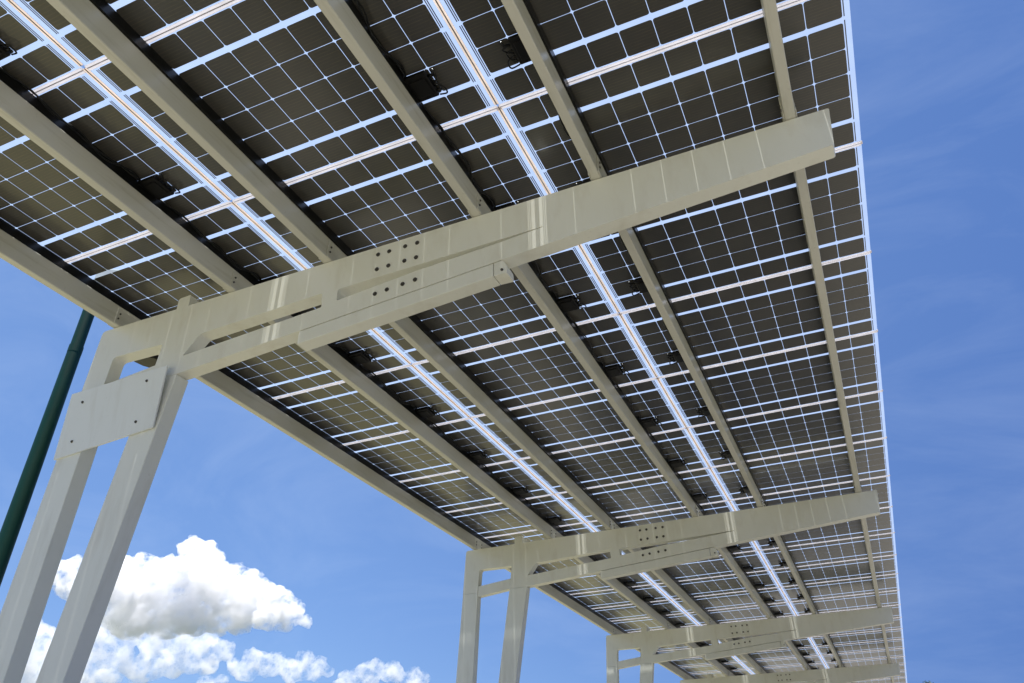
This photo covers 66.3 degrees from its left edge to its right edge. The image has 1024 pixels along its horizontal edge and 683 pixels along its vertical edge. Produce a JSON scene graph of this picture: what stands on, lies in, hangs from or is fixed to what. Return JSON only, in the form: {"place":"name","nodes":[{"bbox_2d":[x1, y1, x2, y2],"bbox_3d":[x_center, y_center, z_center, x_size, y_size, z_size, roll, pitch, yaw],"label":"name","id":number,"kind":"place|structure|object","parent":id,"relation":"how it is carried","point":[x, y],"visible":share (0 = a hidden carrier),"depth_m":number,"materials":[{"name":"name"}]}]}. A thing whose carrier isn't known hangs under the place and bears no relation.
{"place":"outdoors","nodes":[
{"label":"outdoors","id":0,"kind":"place"},
{"bbox_2d":[0,0,1023,682],"label":"sky","id":1,"kind":"structure","parent":0,"point":[252,556],"materials":[{"name":"blue"}]},
{"bbox_2d":[760,0,894,682],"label":"purlin","id":2,"kind":"object","parent":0,"point":[787,106],"visible":0.84,"depth_m":4.57,"materials":[{"name":"grey paint"}]},
{"bbox_2d":[444,0,806,108],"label":"solar panel","id":3,"kind":"object","parent":2,"relation":"on","point":[486,29],"visible":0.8,"depth_m":3.53,"materials":[{"name":"glass"}]},
{"bbox_2d":[507,0,862,191],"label":"solar panel","id":4,"kind":"object","parent":2,"relation":"on","point":[720,45],"visible":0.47,"depth_m":3.87,"materials":[{"name":"glass"}]},
{"bbox_2d":[585,147,871,314],"bbox_3d":[1.263,-0.644,4.710,1.639,0.069,1.226,-14,-34,20],"label":"solar panel","id":5,"kind":"object","parent":2,"relation":"on","point":[818,189],"visible":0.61,"depth_m":4.79,"materials":[{"name":"glass"}]},
{"bbox_2d":[625,255,877,378],"bbox_3d":[1.672,-0.159,5.496,1.639,0.068,1.226,-14,-34,20],"label":"solar panel","id":6,"kind":"object","parent":2,"relation":"on","point":[785,307],"visible":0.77,"depth_m":5.54,"materials":[{"name":"glass"}]},
{"bbox_2d":[662,333,882,427],"bbox_3d":[2.080,0.325,6.282,1.639,0.068,1.225,-14,-34,20],"label":"solar panel","id":7,"kind":"object","parent":2,"relation":"on","point":[802,376],"visible":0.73,"depth_m":6.34,"materials":[{"name":"glass"}]},
{"bbox_2d":[691,393,886,467],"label":"solar panel","id":8,"kind":"object","parent":2,"relation":"on","point":[712,445],"visible":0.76,"depth_m":7.13,"materials":[{"name":"glass"}]},
{"bbox_2d":[714,439,889,500],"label":"solar panel","id":9,"kind":"object","parent":2,"relation":"on","point":[876,461],"visible":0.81,"depth_m":7.92,"materials":[{"name":"glass"}]},
{"bbox_2d":[733,477,892,509],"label":"solar panel","id":10,"kind":"object","parent":2,"relation":"on","point":[883,491],"visible":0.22,"depth_m":8.49,"materials":[{"name":"glass"}]},
{"bbox_2d":[762,534,896,569],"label":"solar panel","id":11,"kind":"object","parent":2,"relation":"on","point":[886,545],"visible":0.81,"depth_m":10.29,"materials":[{"name":"glass"}]},
{"bbox_2d":[818,639,902,654],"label":"solar panel","id":12,"kind":"object","parent":2,"relation":"on","point":[873,646],"visible":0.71,"depth_m":15.81,"materials":[{"name":"glass"}]},
{"bbox_2d":[826,657,905,667],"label":"solar panel","id":13,"kind":"object","parent":2,"relation":"on","point":[900,660],"visible":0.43,"depth_m":17.31,"materials":[{"name":"glass"}]},
{"bbox_2d":[872,671,905,679],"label":"solar panel","id":14,"kind":"object","parent":2,"relation":"on","point":[902,675],"visible":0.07,"depth_m":19.08,"materials":[{"name":"glass"}]},
{"bbox_2d":[899,664,904,671],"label":"solar panel","id":15,"kind":"object","parent":2,"relation":"on","point":[902,668],"visible":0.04,"depth_m":17.89,"materials":[{"name":"glass"}]},
{"label":"parking bays","id":16,"kind":"structure","parent":0,"visible":0},
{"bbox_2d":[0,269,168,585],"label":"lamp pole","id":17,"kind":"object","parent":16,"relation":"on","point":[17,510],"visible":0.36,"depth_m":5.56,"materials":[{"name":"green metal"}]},
{"bbox_2d":[0,108,834,682],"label":"canopy frame","id":18,"kind":"object","parent":16,"relation":"on","point":[360,292],"visible":0.89,"depth_m":4.25,"materials":[{"name":"beige paint"}]},
{"bbox_2d":[54,366,167,459],"bbox_3d":[-2.414,0.432,4.709,0.818,0.436,0.058,-14,-34,20],"label":"blank plate","id":19,"kind":"object","parent":18,"relation":"attached to","point":[111,412],"visible":1,"depth_m":4.70,"materials":[{"name":"paint"}]},
{"bbox_2d":[0,219,697,679],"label":"purlin","id":20,"kind":"object","parent":18,"relation":"attached to","point":[36,261],"visible":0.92,"depth_m":6.37,"materials":[{"name":"grey paint"}]},
{"bbox_2d":[0,0,85,95],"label":"solar panel","id":21,"kind":"object","parent":20,"relation":"on","point":[44,61],"visible":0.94,"depth_m":3.61,"materials":[{"name":"glass"}]},
{"bbox_2d":[0,67,231,263],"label":"solar panel","id":22,"kind":"object","parent":20,"relation":"on","point":[80,92],"visible":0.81,"depth_m":4.29,"materials":[{"name":"glass"}]},
{"bbox_2d":[70,199,307,316],"bbox_3d":[-2.163,-0.389,5.035,1.644,0.066,1.225,-14,-34,20],"label":"solar panel","id":23,"kind":"object","parent":20,"relation":"on","point":[226,244],"visible":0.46,"depth_m":4.94,"materials":[{"name":"glass"}]},
{"bbox_2d":[205,305,410,399],"bbox_3d":[-1.754,0.096,5.822,1.644,0.066,1.225,-14,-34,20],"label":"solar panel","id":24,"kind":"object","parent":20,"relation":"on","point":[350,348],"visible":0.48,"depth_m":6.00,"materials":[{"name":"glass"}]},
{"bbox_2d":[276,364,469,445],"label":"solar panel","id":25,"kind":"object","parent":20,"relation":"on","point":[417,403],"visible":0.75,"depth_m":6.63,"materials":[{"name":"glass"}]},
{"bbox_2d":[346,417,516,482],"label":"solar panel","id":26,"kind":"object","parent":20,"relation":"on","point":[462,441],"visible":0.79,"depth_m":7.42,"materials":[{"name":"glass"}]},
{"bbox_2d":[402,460,554,512],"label":"solar panel","id":27,"kind":"object","parent":20,"relation":"on","point":[505,477],"visible":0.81,"depth_m":8.21,"materials":[{"name":"glass"}]},
{"bbox_2d":[447,494,585,538],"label":"solar panel","id":28,"kind":"object","parent":20,"relation":"on","point":[555,507],"visible":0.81,"depth_m":8.99,"materials":[{"name":"glass"}]},
{"bbox_2d":[486,522,596,546],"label":"solar panel","id":29,"kind":"object","parent":20,"relation":"on","point":[540,537],"visible":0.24,"depth_m":9.54,"materials":[{"name":"glass"}]},
{"bbox_2d":[535,552,610,572],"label":"solar panel","id":30,"kind":"object","parent":20,"relation":"on","point":[546,567],"visible":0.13,"depth_m":10.61,"materials":[{"name":"glass"}]},
{"bbox_2d":[554,573,653,594],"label":"solar panel","id":31,"kind":"object","parent":20,"relation":"on","point":[594,583],"visible":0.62,"depth_m":11.46,"materials":[{"name":"glass"}]},
{"bbox_2d":[572,584,670,608],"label":"solar panel","id":32,"kind":"object","parent":20,"relation":"on","point":[649,596],"visible":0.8,"depth_m":12.14,"materials":[{"name":"glass"}]},
{"bbox_2d":[594,600,685,621],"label":"solar panel","id":33,"kind":"object","parent":20,"relation":"on","point":[625,613],"visible":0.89,"depth_m":12.94,"materials":[{"name":"glass"}]},
{"bbox_2d":[612,613,698,632],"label":"solar panel","id":34,"kind":"object","parent":20,"relation":"on","point":[626,625],"visible":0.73,"depth_m":13.71,"materials":[{"name":"glass"}]},
{"bbox_2d":[658,646,702,657],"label":"solar panel","id":35,"kind":"object","parent":20,"relation":"on","point":[660,652],"visible":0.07,"depth_m":15.93,"materials":[{"name":"glass"}]},
{"bbox_2d":[657,640,711,651],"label":"solar panel","id":36,"kind":"object","parent":20,"relation":"on","point":[701,643],"visible":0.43,"depth_m":15.51,"materials":[{"name":"glass"}]},
{"bbox_2d":[672,656,739,666],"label":"solar panel","id":37,"kind":"object","parent":20,"relation":"on","point":[684,663],"visible":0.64,"depth_m":16.91,"materials":[{"name":"glass"}]},
{"bbox_2d":[681,662,747,673],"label":"solar panel","id":38,"kind":"object","parent":20,"relation":"on","point":[709,668],"visible":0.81,"depth_m":17.66,"materials":[{"name":"glass"}]},
{"bbox_2d":[692,669,752,678],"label":"solar panel","id":39,"kind":"object","parent":20,"relation":"on","point":[718,674],"visible":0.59,"depth_m":18.35,"materials":[{"name":"glass"}]},
{"bbox_2d":[456,490,879,682],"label":"canopy frame","id":40,"kind":"object","parent":16,"relation":"on","point":[705,537],"visible":1,"depth_m":8.57,"materials":[{"name":"beige paint"}]},
{"bbox_2d":[0,70,735,675],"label":"purlin","id":41,"kind":"object","parent":40,"relation":"attached to","point":[28,114],"visible":0.84,"depth_m":4.67,"materials":[{"name":"grey paint"}]},
{"bbox_2d":[46,0,768,673],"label":"purlin","id":42,"kind":"object","parent":40,"relation":"attached to","point":[110,34],"visible":0.82,"depth_m":4.22,"materials":[{"name":"grey paint"}]},
{"bbox_2d":[96,0,498,203],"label":"solar panel","id":43,"kind":"object","parent":42,"relation":"on","point":[227,26],"visible":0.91,"depth_m":3.74,"materials":[{"name":"glass"}]},
{"bbox_2d":[241,102,551,267],"bbox_3d":[-0.651,-0.760,4.479,1.669,0.067,1.225,-14,-34,20],"label":"solar panel","id":44,"kind":"object","parent":42,"relation":"on","point":[480,129],"visible":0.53,"depth_m":4.39,"materials":[{"name":"glass"}]},
{"bbox_2d":[418,312,657,418],"bbox_3d":[0.166,0.210,6.051,1.668,0.066,1.225,-14,-34,20],"label":"solar panel","id":45,"kind":"object","parent":42,"relation":"on","point":[488,377],"visible":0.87,"depth_m":6.08,"materials":[{"name":"glass"}]},
{"bbox_2d":[476,377,686,460],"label":"solar panel","id":46,"kind":"object","parent":42,"relation":"on","point":[568,420],"visible":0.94,"depth_m":6.87,"materials":[{"name":"glass"}]},
{"bbox_2d":[522,427,710,494],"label":"solar panel","id":47,"kind":"object","parent":42,"relation":"on","point":[682,447],"visible":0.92,"depth_m":7.66,"materials":[{"name":"glass"}]},
{"bbox_2d":[559,467,729,522],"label":"solar panel","id":48,"kind":"object","parent":42,"relation":"on","point":[652,498],"visible":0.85,"depth_m":8.45,"materials":[{"name":"glass"}]},
{"bbox_2d":[590,500,735,530],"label":"solar panel","id":49,"kind":"object","parent":42,"relation":"on","point":[651,520],"visible":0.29,"depth_m":9.01,"materials":[{"name":"glass"}]},
{"bbox_2d":[622,541,758,555],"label":"solar panel","id":50,"kind":"object","parent":42,"relation":"on","point":[734,549],"visible":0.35,"depth_m":10.04,"materials":[{"name":"glass"}]},
{"bbox_2d":[644,550,770,584],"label":"solar panel","id":51,"kind":"object","parent":42,"relation":"on","point":[685,570],"visible":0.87,"depth_m":10.85,"materials":[{"name":"glass"}]},
{"bbox_2d":[657,570,780,599],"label":"solar panel","id":52,"kind":"object","parent":42,"relation":"on","point":[700,588],"visible":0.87,"depth_m":11.60,"materials":[{"name":"glass"}]},
{"bbox_2d":[675,588,788,612],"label":"solar panel","id":53,"kind":"object","parent":42,"relation":"on","point":[726,602],"visible":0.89,"depth_m":12.39,"materials":[{"name":"glass"}]},
{"bbox_2d":[689,602,796,624],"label":"solar panel","id":54,"kind":"object","parent":42,"relation":"on","point":[778,611],"visible":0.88,"depth_m":13.18,"materials":[{"name":"glass"}]},
{"bbox_2d":[702,615,796,625],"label":"solar panel","id":55,"kind":"object","parent":42,"relation":"on","point":[753,620],"visible":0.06,"depth_m":13.63,"materials":[{"name":"glass"}]},
{"bbox_2d":[719,633,808,642],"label":"solar panel","id":56,"kind":"object","parent":42,"relation":"on","point":[723,641],"visible":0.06,"depth_m":14.85,"materials":[{"name":"glass"}]},
{"bbox_2d":[737,647,819,661],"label":"solar panel","id":57,"kind":"object","parent":42,"relation":"on","point":[805,652],"visible":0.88,"depth_m":16.33,"materials":[{"name":"glass"}]},
{"bbox_2d":[742,655,824,668],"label":"solar panel","id":58,"kind":"object","parent":42,"relation":"on","point":[789,662],"visible":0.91,"depth_m":17.12,"materials":[{"name":"glass"}]},
{"bbox_2d":[760,637,814,651],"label":"solar panel","id":59,"kind":"object","parent":42,"relation":"on","point":[797,643],"visible":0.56,"depth_m":15.48,"materials":[{"name":"glass"}]},
{"bbox_2d":[314,0,818,680],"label":"purlin","id":60,"kind":"object","parent":40,"relation":"attached to","point":[352,30],"visible":0.85,"depth_m":4.23,"materials":[{"name":"grey paint"}]},
{"bbox_2d":[20,0,241,70],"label":"solar panel","id":61,"kind":"object","parent":60,"relation":"on","point":[141,18],"visible":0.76,"depth_m":3.44,"materials":[{"name":"glass"}]},
{"bbox_2d":[377,244,619,365],"bbox_3d":[-0.242,-0.275,5.265,1.669,0.068,1.225,-14,-34,20],"label":"solar panel","id":62,"kind":"object","parent":60,"relation":"on","point":[571,305],"visible":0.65,"depth_m":5.42,"materials":[{"name":"glass"}]},
{"bbox_2d":[501,0,843,667],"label":"purlin","id":63,"kind":"object","parent":40,"relation":"attached to","point":[531,34],"visible":0.86,"depth_m":4.61,"materials":[{"name":"grey paint"}]},
{"bbox_2d":[750,663,827,673],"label":"solar panel","id":64,"kind":"object","parent":63,"relation":"on","point":[790,668],"visible":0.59,"depth_m":17.84,"materials":[{"name":"glass"}]},
{"bbox_2d":[756,508,894,550],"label":"solar panel","id":65,"kind":"object","parent":63,"relation":"on","point":[882,520],"visible":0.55,"depth_m":9.62,"materials":[{"name":"glass"}]},
{"bbox_2d":[773,555,897,587],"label":"solar panel","id":66,"kind":"object","parent":63,"relation":"on","point":[840,570],"visible":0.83,"depth_m":11.08,"materials":[{"name":"glass"}]},
{"bbox_2d":[783,574,899,601],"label":"solar panel","id":67,"kind":"object","parent":63,"relation":"on","point":[834,589],"visible":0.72,"depth_m":11.87,"materials":[{"name":"glass"}]},
{"bbox_2d":[791,591,900,614],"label":"solar panel","id":68,"kind":"object","parent":63,"relation":"on","point":[860,602],"visible":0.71,"depth_m":12.65,"materials":[{"name":"glass"}]},
{"bbox_2d":[799,605,901,617],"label":"solar panel","id":69,"kind":"object","parent":63,"relation":"on","point":[895,611],"visible":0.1,"depth_m":13.14,"materials":[{"name":"glass"}]},
{"bbox_2d":[810,618,902,637],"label":"solar panel","id":70,"kind":"object","parent":63,"relation":"on","point":[896,624],"visible":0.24,"depth_m":14.37,"materials":[{"name":"glass"}]},
{"bbox_2d":[811,629,903,646],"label":"solar panel","id":71,"kind":"object","parent":63,"relation":"on","point":[846,639],"visible":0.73,"depth_m":15.02,"materials":[{"name":"glass"}]},
{"bbox_2d":[822,648,904,662],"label":"solar panel","id":72,"kind":"object","parent":63,"relation":"on","point":[860,655],"visible":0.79,"depth_m":16.60,"materials":[{"name":"glass"}]},
{"bbox_2d":[852,678,905,682],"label":"solar panel","id":73,"kind":"object","parent":63,"relation":"on","point":[897,680],"visible":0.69,"depth_m":19.58,"materials":[{"name":"glass"}]},
{"bbox_2d":[606,607,893,682],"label":"canopy frame","id":74,"kind":"object","parent":16,"relation":"on","point":[647,641],"visible":1,"depth_m":12.73,"materials":[{"name":"beige paint"}]},
{"bbox_2d":[680,663,900,682],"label":"canopy frame","id":75,"kind":"object","parent":16,"relation":"on","point":[850,674],"visible":1,"depth_m":16.67,"materials":[{"name":"beige paint"}]}
]}

